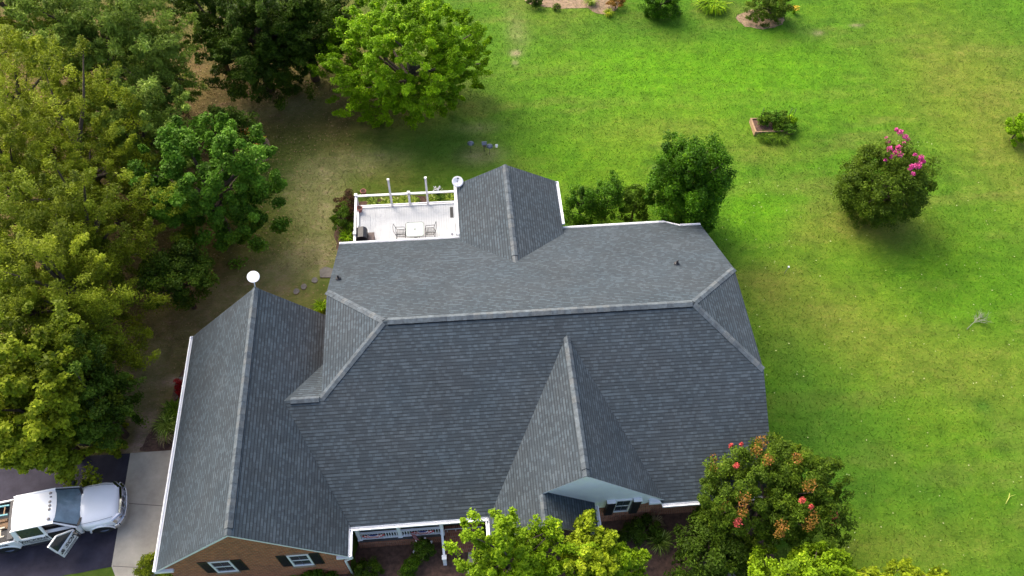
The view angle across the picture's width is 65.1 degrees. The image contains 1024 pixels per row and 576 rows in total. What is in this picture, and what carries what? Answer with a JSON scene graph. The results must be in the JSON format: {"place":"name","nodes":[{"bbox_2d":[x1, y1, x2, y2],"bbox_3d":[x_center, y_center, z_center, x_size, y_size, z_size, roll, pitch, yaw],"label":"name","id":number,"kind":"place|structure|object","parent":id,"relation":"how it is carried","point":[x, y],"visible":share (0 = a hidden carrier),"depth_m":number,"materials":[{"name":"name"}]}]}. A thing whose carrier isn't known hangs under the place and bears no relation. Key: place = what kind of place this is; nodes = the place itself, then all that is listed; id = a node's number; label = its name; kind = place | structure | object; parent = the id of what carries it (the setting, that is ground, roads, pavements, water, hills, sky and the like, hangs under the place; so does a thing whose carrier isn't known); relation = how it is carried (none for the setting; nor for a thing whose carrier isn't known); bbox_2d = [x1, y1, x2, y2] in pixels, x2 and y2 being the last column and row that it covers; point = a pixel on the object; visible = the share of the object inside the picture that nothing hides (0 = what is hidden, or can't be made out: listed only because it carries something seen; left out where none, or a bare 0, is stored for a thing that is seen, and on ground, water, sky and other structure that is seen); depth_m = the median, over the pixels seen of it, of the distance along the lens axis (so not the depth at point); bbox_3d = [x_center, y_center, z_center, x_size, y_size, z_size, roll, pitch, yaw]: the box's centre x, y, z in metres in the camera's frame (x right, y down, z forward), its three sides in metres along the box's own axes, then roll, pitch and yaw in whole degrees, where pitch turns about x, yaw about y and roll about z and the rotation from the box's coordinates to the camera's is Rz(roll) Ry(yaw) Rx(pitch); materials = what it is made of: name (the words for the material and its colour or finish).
{"place":"outdoors","nodes":[
{"label":"outdoors","id":0,"kind":"place"},
{"bbox_2d":[0,453,129,575],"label":"driveway","id":1,"kind":"structure","parent":0,"point":[88,551],"depth_m":35.73,"materials":[{"name":"asphalt"}]},
{"bbox_2d":[0,480,128,557],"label":"pickup truck","id":2,"kind":"object","parent":1,"relation":"on","point":[60,520],"visible":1,"depth_m":35.02,"materials":[{"name":"white paint"}]},
{"bbox_2d":[0,518,8,529],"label":"lumber","id":3,"kind":"object","parent":2,"relation":"on","point":[3,522],"visible":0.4,"depth_m":35.42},
{"bbox_2d":[0,504,9,516],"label":"ladder","id":4,"kind":"object","parent":2,"relation":"on","point":[4,506],"visible":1,"depth_m":35.20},
{"bbox_2d":[0,0,1023,575],"bbox_3d":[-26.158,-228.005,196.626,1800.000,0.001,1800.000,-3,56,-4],"label":"ground","id":5,"kind":"structure","parent":0,"point":[290,276],"depth_m":48.04,"materials":[{"name":"plant"}]},
{"bbox_2d":[0,426,82,481],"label":"tree","id":6,"kind":"object","parent":5,"relation":"on","point":[60,453],"visible":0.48,"depth_m":33.97,"materials":[{"name":"green plant"}]},
{"bbox_2d":[0,24,95,164],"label":"tree","id":7,"kind":"object","parent":5,"relation":"on","point":[15,41],"visible":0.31,"depth_m":42.22,"materials":[{"name":"green plant"}]},
{"bbox_2d":[0,0,103,90],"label":"tree","id":8,"kind":"object","parent":5,"relation":"on","point":[7,21],"visible":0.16,"depth_m":46.30,"materials":[{"name":"green plant"}]},
{"bbox_2d":[0,89,123,256],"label":"tree","id":9,"kind":"object","parent":5,"relation":"on","point":[22,147],"visible":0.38,"depth_m":37.60,"materials":[{"name":"green plant"}]},
{"bbox_2d":[0,213,125,349],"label":"tree","id":10,"kind":"object","parent":5,"relation":"on","point":[37,319],"visible":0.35,"depth_m":34.73,"materials":[{"name":"green plant"}]},
{"bbox_2d":[0,324,128,486],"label":"tree","id":11,"kind":"object","parent":5,"relation":"on","point":[30,423],"visible":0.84,"depth_m":32.51,"materials":[{"name":"green plant"}]},
{"bbox_2d":[0,297,133,425],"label":"tree","id":12,"kind":"object","parent":5,"relation":"on","point":[67,325],"visible":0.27,"depth_m":33.53,"materials":[{"name":"green plant"}]},
{"bbox_2d":[0,24,159,235],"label":"tree","id":13,"kind":"object","parent":5,"relation":"on","point":[81,163],"visible":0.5,"depth_m":40.05,"materials":[{"name":"green plant"}]},
{"bbox_2d":[0,178,171,371],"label":"tree","id":14,"kind":"object","parent":5,"relation":"on","point":[44,252],"visible":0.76,"depth_m":35.17,"materials":[{"name":"green plant"}]},
{"bbox_2d":[24,328,148,450],"bbox_3d":[-18.361,4.865,35.409,3.911,8.049,5.336,-3,56,-4],"label":"tree","id":15,"kind":"object","parent":5,"relation":"on","point":[102,383],"visible":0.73,"depth_m":34.39,"materials":[{"name":"green plant"}]},
{"bbox_2d":[0,150,195,330],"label":"tree","id":16,"kind":"object","parent":5,"relation":"on","point":[83,207],"visible":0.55,"depth_m":36.95,"materials":[{"name":"green plant"}]},
{"bbox_2d":[0,0,209,127],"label":"tree","id":17,"kind":"object","parent":5,"relation":"on","point":[68,28],"visible":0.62,"depth_m":43.64,"materials":[{"name":"green plant"}]},
{"bbox_2d":[52,71,194,208],"bbox_3d":[-20.398,-8.132,44.020,7.049,8.190,6.507,-3,56,-4],"label":"tree","id":18,"kind":"object","parent":5,"relation":"on","point":[147,94],"visible":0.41,"depth_m":42.38,"materials":[{"name":"green plant"}]},
{"bbox_2d":[112,450,171,575],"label":"driveway apron","id":19,"kind":"object","parent":5,"relation":"on","point":[138,529],"visible":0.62,"depth_m":36.64,"materials":[{"name":"concrete"}]},
{"bbox_2d":[113,503,162,567],"bbox_3d":[-15.966,11.163,35.978,3.893,0.008,2.834,4,56,1],"label":"driveway joint","id":20,"kind":"object","parent":19,"relation":"on","point":[139,504],"visible":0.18,"depth_m":36.76,"materials":[{"name":"concrete"}]},
{"bbox_2d":[96,1,193,132],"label":"tree","id":21,"kind":"object","parent":5,"relation":"on","point":[133,52],"visible":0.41,"depth_m":44.70,"materials":[{"name":"green plant"}]},
{"bbox_2d":[132,551,157,575],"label":"shrub","id":22,"kind":"object","parent":5,"relation":"on","point":[146,562],"visible":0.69,"depth_m":34.54,"materials":[{"name":"green plant"}]},
{"bbox_2d":[140,368,184,451],"bbox_3d":[-16.228,6.064,39.444,3.440,0.016,4.893,-3,56,-4],"label":"side bed","id":23,"kind":"object","parent":5,"relation":"on","point":[149,446],"visible":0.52,"depth_m":38.49,"materials":[{"name":"soil"}]},
{"bbox_2d":[152,430,173,446],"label":"daylily","id":24,"kind":"object","parent":23,"relation":"on","point":[163,438],"visible":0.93,"depth_m":38.30,"materials":[{"name":"plant"}]},
{"bbox_2d":[149,406,177,441],"bbox_3d":[-16.608,6.557,38.749,1.654,0.604,1.889,37,63,21],"label":"daylily","id":25,"kind":"object","parent":23,"relation":"on","point":[167,425],"visible":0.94,"depth_m":38.55,"materials":[{"name":"green plant"}]},
{"bbox_2d":[159,397,179,422],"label":"daylily","id":26,"kind":"object","parent":23,"relation":"on","point":[171,405],"visible":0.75,"depth_m":38.97,"materials":[{"name":"green plant"}]},
{"bbox_2d":[173,378,182,399],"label":"shrub","id":27,"kind":"object","parent":23,"relation":"on","point":[178,388],"visible":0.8,"depth_m":39.56,"materials":[{"name":"red plant"}]},
{"bbox_2d":[135,238,219,310],"bbox_3d":[-16.926,-0.369,40.995,4.174,4.692,3.796,-3,56,-4],"label":"tree","id":28,"kind":"object","parent":5,"relation":"on","point":[191,265],"visible":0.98,"depth_m":39.78,"materials":[{"name":"green plant"}]},
{"bbox_2d":[28,63,356,432],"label":"leaf litter","id":29,"kind":"object","parent":5,"relation":"on","point":[266,212],"visible":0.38,"depth_m":46.48,"materials":[{"name":"brown plant"}]},
{"bbox_2d":[159,0,248,74],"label":"tree","id":30,"kind":"object","parent":5,"relation":"on","point":[186,6],"visible":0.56,"depth_m":48.60,"materials":[{"name":"green plant"}]},
{"bbox_2d":[127,111,292,269],"bbox_3d":[-15.861,-5.617,42.251,8.008,8.517,6.955,-3,56,-4],"label":"tree","id":31,"kind":"object","parent":5,"relation":"on","point":[215,196],"visible":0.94,"depth_m":40.51,"materials":[{"name":"green plant"}]},
{"bbox_2d":[193,104,265,155],"bbox_3d":[-16.365,-8.815,46.888,3.662,4.368,3.110,6,56,2],"label":"tree","id":32,"kind":"object","parent":5,"relation":"on","point":[240,118],"visible":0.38,"depth_m":45.84,"materials":[{"name":"green plant"}]},
{"bbox_2d":[193,0,314,110],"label":"tree","id":33,"kind":"object","parent":5,"relation":"on","point":[254,68],"visible":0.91,"depth_m":47.64,"materials":[{"name":"green plant"}]},
{"bbox_2d":[243,0,361,101],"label":"tree","id":34,"kind":"object","parent":5,"relation":"on","point":[326,14],"visible":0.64,"depth_m":48.26,"materials":[{"name":"green plant"}]},
{"bbox_2d":[310,297,325,311],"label":"fern","id":35,"kind":"object","parent":5,"relation":"on","point":[320,306],"visible":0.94,"depth_m":42.67,"materials":[{"name":"green plant"}]},
{"bbox_2d":[299,569,338,575],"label":"shrub","id":36,"kind":"object","parent":5,"relation":"on","point":[316,572],"visible":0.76,"depth_m":34.35,"materials":[{"name":"green plant"}]},
{"bbox_2d":[320,267,332,277],"bbox_3d":[-10.226,-0.866,44.267,0.800,0.060,0.770,-3,56,-4],"label":"flagstone","id":37,"kind":"object","parent":5,"relation":"on","point":[326,272],"visible":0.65,"depth_m":44.22,"materials":[{"name":"stone"}]},
{"bbox_2d":[329,201,353,231],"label":"shrub","id":38,"kind":"object","parent":5,"relation":"on","point":[342,213],"visible":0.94,"depth_m":45.29,"materials":[{"name":"green plant"}]},
{"bbox_2d":[332,189,358,221],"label":"shrub","id":39,"kind":"object","parent":5,"relation":"on","point":[350,197],"visible":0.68,"depth_m":45.99,"materials":[{"name":"brown plant"}]},
{"bbox_2d":[334,196,453,250],"bbox_3d":[-6.952,-4.378,46.735,7.981,0.016,3.837,-27,61,-18],"label":"deck bed","id":40,"kind":"object","parent":5,"relation":"on","point":[422,199],"visible":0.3,"depth_m":46.42,"materials":[{"name":"plant"}]},
{"bbox_2d":[336,227,353,241],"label":"daylily","id":41,"kind":"object","parent":40,"relation":"on","point":[346,236],"visible":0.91,"depth_m":45.23,"materials":[{"name":"green plant"}]},
{"bbox_2d":[367,197,380,204],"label":"hosta","id":42,"kind":"object","parent":40,"relation":"on","point":[371,201],"visible":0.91,"depth_m":46.82,"materials":[{"name":"green plant"}]},
{"bbox_2d":[380,197,392,205],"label":"hosta","id":43,"kind":"object","parent":40,"relation":"on","point":[386,200],"visible":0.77,"depth_m":46.89,"materials":[{"name":"green plant"}]},
{"bbox_2d":[398,195,408,204],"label":"hosta","id":44,"kind":"object","parent":40,"relation":"on","point":[404,199],"visible":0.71,"depth_m":46.97,"materials":[{"name":"green plant"}]},
{"bbox_2d":[407,195,419,202],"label":"hosta","id":45,"kind":"object","parent":40,"relation":"on","point":[414,199],"visible":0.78,"depth_m":46.99,"materials":[{"name":"green plant"}]},
{"bbox_2d":[428,194,439,201],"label":"hosta","id":46,"kind":"object","parent":40,"relation":"on","point":[431,198],"visible":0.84,"depth_m":47.07,"materials":[{"name":"green plant"}]},
{"bbox_2d":[434,194,446,202],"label":"hosta","id":47,"kind":"object","parent":40,"relation":"on","point":[440,197],"visible":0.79,"depth_m":47.10,"materials":[{"name":"green plant"}]},
{"bbox_2d":[443,193,454,202],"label":"hosta","id":48,"kind":"object","parent":40,"relation":"on","point":[448,197],"visible":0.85,"depth_m":47.12,"materials":[{"name":"green plant"}]},
{"bbox_2d":[306,0,492,130],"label":"tree","id":49,"kind":"object","parent":5,"relation":"on","point":[448,65],"visible":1,"depth_m":46.50,"materials":[{"name":"green plant"}]},
{"bbox_2d":[353,177,458,240],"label":"deck","id":50,"kind":"structure","parent":5,"relation":"on","point":[379,220],"depth_m":45.33,"materials":[{"name":"wood"}]},
{"bbox_2d":[356,226,367,240],"bbox_3d":[-8.156,-2.564,43.696,0.600,1.020,1.220,-3,56,-4],"label":"grill","id":51,"kind":"object","parent":50,"relation":"on","point":[361,233],"visible":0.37,"depth_m":43.42,"materials":[{"name":"black metal"}]},
{"bbox_2d":[368,232,374,240],"bbox_3d":[-7.728,-2.638,44.138,0.360,0.550,0.680,-3,56,-4],"label":"storage box","id":52,"kind":"object","parent":50,"relation":"on","point":[371,235],"visible":0.5,"depth_m":43.97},
{"bbox_2d":[393,224,405,238],"bbox_3d":[-6.198,-3.075,44.187,0.675,1.035,0.530,-3,56,-4],"label":"patio chair","id":53,"kind":"object","parent":50,"relation":"on","point":[396,234],"visible":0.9,"depth_m":44.22,"materials":[{"name":"white metal"}]},
{"bbox_2d":[405,222,423,237],"bbox_3d":[-5.347,-3.039,44.371,1.028,0.745,1.028,-3,56,-4],"label":"patio table","id":54,"kind":"object","parent":50,"relation":"on","point":[414,229],"visible":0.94,"depth_m":44.08,"materials":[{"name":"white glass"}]},
{"bbox_2d":[425,222,436,236],"bbox_3d":[-4.471,-3.190,44.314,0.675,1.035,0.530,-3,56,-4],"label":"patio chair","id":55,"kind":"object","parent":50,"relation":"on","point":[427,232],"visible":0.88,"depth_m":44.33,"materials":[{"name":"white metal"}]},
{"bbox_2d":[450,219,455,235],"bbox_3d":[-3.304,-3.263,44.852,0.260,0.275,1.340,-3,56,-4],"label":"storage bench","id":56,"kind":"object","parent":50,"relation":"on","point":[452,225],"visible":0.71,"depth_m":44.80,"materials":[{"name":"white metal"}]},
{"bbox_2d":[152,164,772,575],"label":"house","id":57,"kind":"structure","parent":5,"relation":"on","point":[520,346],"depth_m":34.64,"materials":[{"name":"tile"}]},
{"bbox_2d":[206,559,240,574],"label":"window","id":58,"kind":"structure","parent":57,"relation":"in","point":[223,566],"depth_m":32.79,"materials":[{"name":"white glass"}]},
{"bbox_2d":[247,271,259,286],"bbox_3d":[-11.346,-0.327,35.373,0.560,0.858,0.475,-3,56,-4],"label":"satellite internet panel","id":59,"kind":"object","parent":57,"relation":"on","point":[253,276],"visible":1,"depth_m":35.11,"materials":[{"name":"plastic"}]},
{"bbox_2d":[284,553,315,567],"bbox_3d":[-8.691,11.185,32.943,0.960,1.810,0.120,-3,56,-4],"label":"window","id":60,"kind":"structure","parent":57,"relation":"in","point":[298,560],"depth_m":32.95,"materials":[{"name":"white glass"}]},
{"bbox_2d":[362,534,383,537],"bbox_3d":[-6.047,10.848,34.994,1.000,0.450,0.026,-3,56,-4],"label":"bunting","id":61,"kind":"object","parent":57,"relation":"hanging from","point":[373,536],"visible":1,"depth_m":34.95},
{"bbox_2d":[412,530,433,534],"bbox_3d":[-3.905,10.726,35.138,1.000,0.450,0.026,-3,56,-4],"label":"bunting","id":62,"kind":"object","parent":57,"relation":"hanging from","point":[422,532],"visible":1,"depth_m":35.10},
{"bbox_2d":[452,176,462,186],"bbox_3d":[-2.967,-5.738,43.807,0.618,0.817,0.568,-3,56,-4],"label":"satellite dish","id":63,"kind":"object","parent":57,"relation":"on","point":[457,181],"visible":1,"depth_m":43.74,"materials":[{"name":"white metal"}]},
{"bbox_2d":[613,499,632,512],"bbox_3d":[4.803,9.499,35.002,0.730,1.520,0.080,-3,56,-4],"label":"window","id":64,"kind":"structure","parent":57,"relation":"in","point":[622,505],"depth_m":34.95,"materials":[{"name":"white glass"}]},
{"bbox_2d":[442,506,571,575],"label":"tree","id":65,"kind":"object","parent":5,"relation":"on","point":[495,552],"visible":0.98,"depth_m":30.87,"materials":[{"name":"green plant"}]},
{"bbox_2d":[526,0,542,7],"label":"shrub","id":66,"kind":"object","parent":5,"relation":"on","point":[536,3],"visible":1,"depth_m":57.15,"materials":[{"name":"green plant"}]},
{"bbox_2d":[355,508,773,575],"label":"front bed","id":67,"kind":"object","parent":5,"relation":"on","point":[390,559],"visible":0.12,"depth_m":35.88,"materials":[{"name":"soil"}]},
{"bbox_2d":[349,556,384,575],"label":"shrub","id":68,"kind":"object","parent":67,"relation":"on","point":[373,566],"visible":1,"depth_m":34.87,"materials":[{"name":"green plant"}]},
{"bbox_2d":[397,552,422,575],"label":"shrub","id":69,"kind":"object","parent":67,"relation":"on","point":[410,564],"visible":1,"depth_m":34.97,"materials":[{"name":"green plant"}]},
{"bbox_2d":[410,536,436,561],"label":"rose bush","id":70,"kind":"object","parent":67,"relation":"on","point":[424,547],"visible":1,"depth_m":34.99,"materials":[{"name":"green plant"}]},
{"bbox_2d":[617,513,663,546],"bbox_3d":[5.672,10.982,36.107,2.377,1.214,1.385,-9,57,-7],"label":"shrub","id":71,"kind":"object","parent":67,"relation":"on","point":[635,529],"visible":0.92,"depth_m":35.85,"materials":[{"name":"green plant"}]},
{"bbox_2d":[647,512,664,528],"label":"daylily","id":72,"kind":"object","parent":67,"relation":"on","point":[654,518],"visible":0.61,"depth_m":36.54,"materials":[{"name":"plant"}]},
{"bbox_2d":[643,527,675,555],"bbox_3d":[6.665,11.433,36.106,1.576,0.660,1.404,-3,56,-4],"label":"daylily","id":73,"kind":"object","parent":67,"relation":"on","point":[665,539],"visible":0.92,"depth_m":35.95,"materials":[{"name":"green plant"}]},
{"bbox_2d":[695,430,858,573],"bbox_3d":[10.841,8.919,34.527,6.682,6.408,5.791,-3,56,-4],"label":"crepe myrtle","id":74,"kind":"object","parent":67,"relation":"on","point":[788,504],"visible":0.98,"depth_m":32.93,"materials":[{"name":"green plant"}]},
{"bbox_2d":[563,182,598,225],"bbox_3d":[3.885,-4.615,45.387,2.197,3.138,2.453,-3,56,-4],"label":"shrub","id":75,"kind":"object","parent":5,"relation":"on","point":[586,201],"visible":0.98,"depth_m":44.84,"materials":[{"name":"green plant"}]},
{"bbox_2d":[559,508,619,575],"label":"tree","id":76,"kind":"object","parent":5,"relation":"on","point":[582,532],"visible":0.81,"depth_m":31.24,"materials":[{"name":"green plant"}]},
{"bbox_2d":[549,540,651,575],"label":"tree","id":77,"kind":"object","parent":5,"relation":"on","point":[629,561],"visible":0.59,"depth_m":31.64,"materials":[{"name":"green plant"}]},
{"bbox_2d":[593,169,627,222],"bbox_3d":[5.544,-4.963,45.452,2.242,3.499,2.121,-3,56,-4],"label":"shrub","id":78,"kind":"object","parent":5,"relation":"on","point":[614,193],"visible":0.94,"depth_m":44.86,"materials":[{"name":"green plant"}]},
{"bbox_2d":[605,0,625,7],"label":"shrub","id":79,"kind":"object","parent":5,"relation":"on","point":[613,3],"visible":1,"depth_m":57.25,"materials":[{"name":"brown plant"}]},
{"bbox_2d":[617,183,654,222],"bbox_3d":[7.043,-4.803,45.748,2.022,2.902,2.041,-3,56,-4],"label":"shrub","id":80,"kind":"object","parent":5,"relation":"on","point":[631,201],"visible":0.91,"depth_m":45.29,"materials":[{"name":"green plant"}]},
{"bbox_2d":[637,0,682,20],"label":"shrub","id":81,"kind":"object","parent":5,"relation":"on","point":[654,9],"visible":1,"depth_m":56.43,"materials":[{"name":"green plant"}]},
{"bbox_2d":[642,129,736,233],"bbox_3d":[9.702,-5.695,43.940,4.641,7.023,4.937,24,59,14],"label":"tree","id":82,"kind":"object","parent":5,"relation":"on","point":[685,194],"visible":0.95,"depth_m":42.64,"materials":[{"name":"green plant"}]},
{"bbox_2d":[663,505,754,575],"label":"tree","id":83,"kind":"object","parent":5,"relation":"on","point":[694,548],"visible":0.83,"depth_m":33.54,"materials":[{"name":"green plant"}]},
{"bbox_2d":[693,0,734,15],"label":"daylily","id":84,"kind":"object","parent":5,"relation":"on","point":[712,5],"visible":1,"depth_m":57.41,"materials":[{"name":"green plant"}]},
{"bbox_2d":[736,9,784,29],"bbox_3d":[17.806,-19.288,57.479,3.511,0.016,2.279,-3,56,-4],"label":"straw ring","id":85,"kind":"object","parent":5,"relation":"on","point":[744,21],"visible":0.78,"depth_m":57.28,"materials":[{"name":"beige plant"}]},
{"bbox_2d":[744,0,795,27],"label":"shrub","id":86,"kind":"object","parent":85,"relation":"on","point":[769,6],"visible":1,"depth_m":56.44,"materials":[{"name":"green plant"}]},
{"bbox_2d":[755,129,774,143],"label":"border plant","id":87,"kind":"object","parent":5,"relation":"on","point":[765,137],"visible":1,"depth_m":50.58,"materials":[{"name":"green plant"}]},
{"bbox_2d":[749,109,795,135],"bbox_3d":[16.687,-10.600,50.918,2.730,1.154,1.288,-3,56,-4],"label":"raised bed","id":88,"kind":"object","parent":5,"relation":"on","point":[756,127],"visible":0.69,"depth_m":51.01,"materials":[{"name":"brown wood"}]},
{"bbox_2d":[756,110,774,125],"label":"vegetable plant","id":89,"kind":"object","parent":88,"relation":"on","point":[762,118],"visible":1,"depth_m":50.75,"materials":[{"name":"green plant"}]},
{"bbox_2d":[765,110,783,126],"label":"vegetable plant","id":90,"kind":"object","parent":88,"relation":"on","point":[778,115],"visible":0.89,"depth_m":50.87,"materials":[{"name":"green plant"}]},
{"bbox_2d":[772,121,786,130],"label":"vegetable plant","id":91,"kind":"object","parent":88,"relation":"on","point":[775,126],"visible":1,"depth_m":50.74,"materials":[{"name":"green plant"}]},
{"bbox_2d":[773,109,790,126],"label":"vegetable plant","id":92,"kind":"object","parent":88,"relation":"on","point":[783,112],"visible":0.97,"depth_m":50.84,"materials":[{"name":"green plant"}]},
{"bbox_2d":[779,122,797,134],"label":"vegetable plant","id":93,"kind":"object","parent":88,"relation":"on","point":[789,129],"visible":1,"depth_m":50.67,"materials":[{"name":"green plant"}]},
{"bbox_2d":[782,114,797,124],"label":"vegetable plant","id":94,"kind":"object","parent":88,"relation":"on","point":[792,119],"visible":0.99,"depth_m":50.88,"materials":[{"name":"green plant"}]},
{"bbox_2d":[769,127,790,144],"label":"border plant","id":95,"kind":"object","parent":5,"relation":"on","point":[779,136],"visible":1,"depth_m":50.57,"materials":[{"name":"green plant"}]},
{"bbox_2d":[747,541,858,575],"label":"tree","id":96,"kind":"object","parent":5,"relation":"on","point":[805,561],"visible":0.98,"depth_m":31.77,"materials":[{"name":"green plant"}]},
{"bbox_2d":[722,182,1023,569],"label":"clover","id":97,"kind":"object","parent":5,"relation":"on","point":[910,342],"visible":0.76,"depth_m":42.48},
{"bbox_2d":[833,127,942,231],"bbox_3d":[21.154,-5.836,45.322,5.307,5.470,5.290,20,58,11],"label":"crepe myrtle","id":98,"kind":"object","parent":5,"relation":"on","point":[911,174],"visible":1,"depth_m":44.43,"materials":[{"name":"green plant"}]},
{"bbox_2d":[853,557,950,575],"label":"tree","id":99,"kind":"object","parent":5,"relation":"on","point":[906,568],"visible":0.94,"depth_m":32.76,"materials":[{"name":"green plant"}]},
{"bbox_2d":[967,310,991,328],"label":"fallen branch","id":100,"kind":"object","parent":5,"relation":"on","point":[979,316],"visible":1,"depth_m":43.38,"materials":[{"name":"grey wood"}]},
{"bbox_2d":[1004,112,1023,146],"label":"shrub","id":101,"kind":"object","parent":5,"relation":"on","point":[1016,128],"visible":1,"depth_m":50.26,"materials":[{"name":"green plant"}]},
{"bbox_2d":[525,0,619,14],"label":"garden island","id":102,"kind":"structure","parent":0,"point":[568,4],"depth_m":57.86,"materials":[{"name":"brown soil"}]},
{"bbox_2d":[581,0,598,6],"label":"daylily","id":103,"kind":"object","parent":102,"relation":"on","point":[593,2],"visible":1,"depth_m":57.54,"materials":[{"name":"green plant"}]},
{"bbox_2d":[603,8,614,16],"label":"daylily","id":104,"kind":"object","parent":102,"relation":"on","point":[607,12],"visible":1,"depth_m":57.10,"materials":[{"name":"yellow plant"}]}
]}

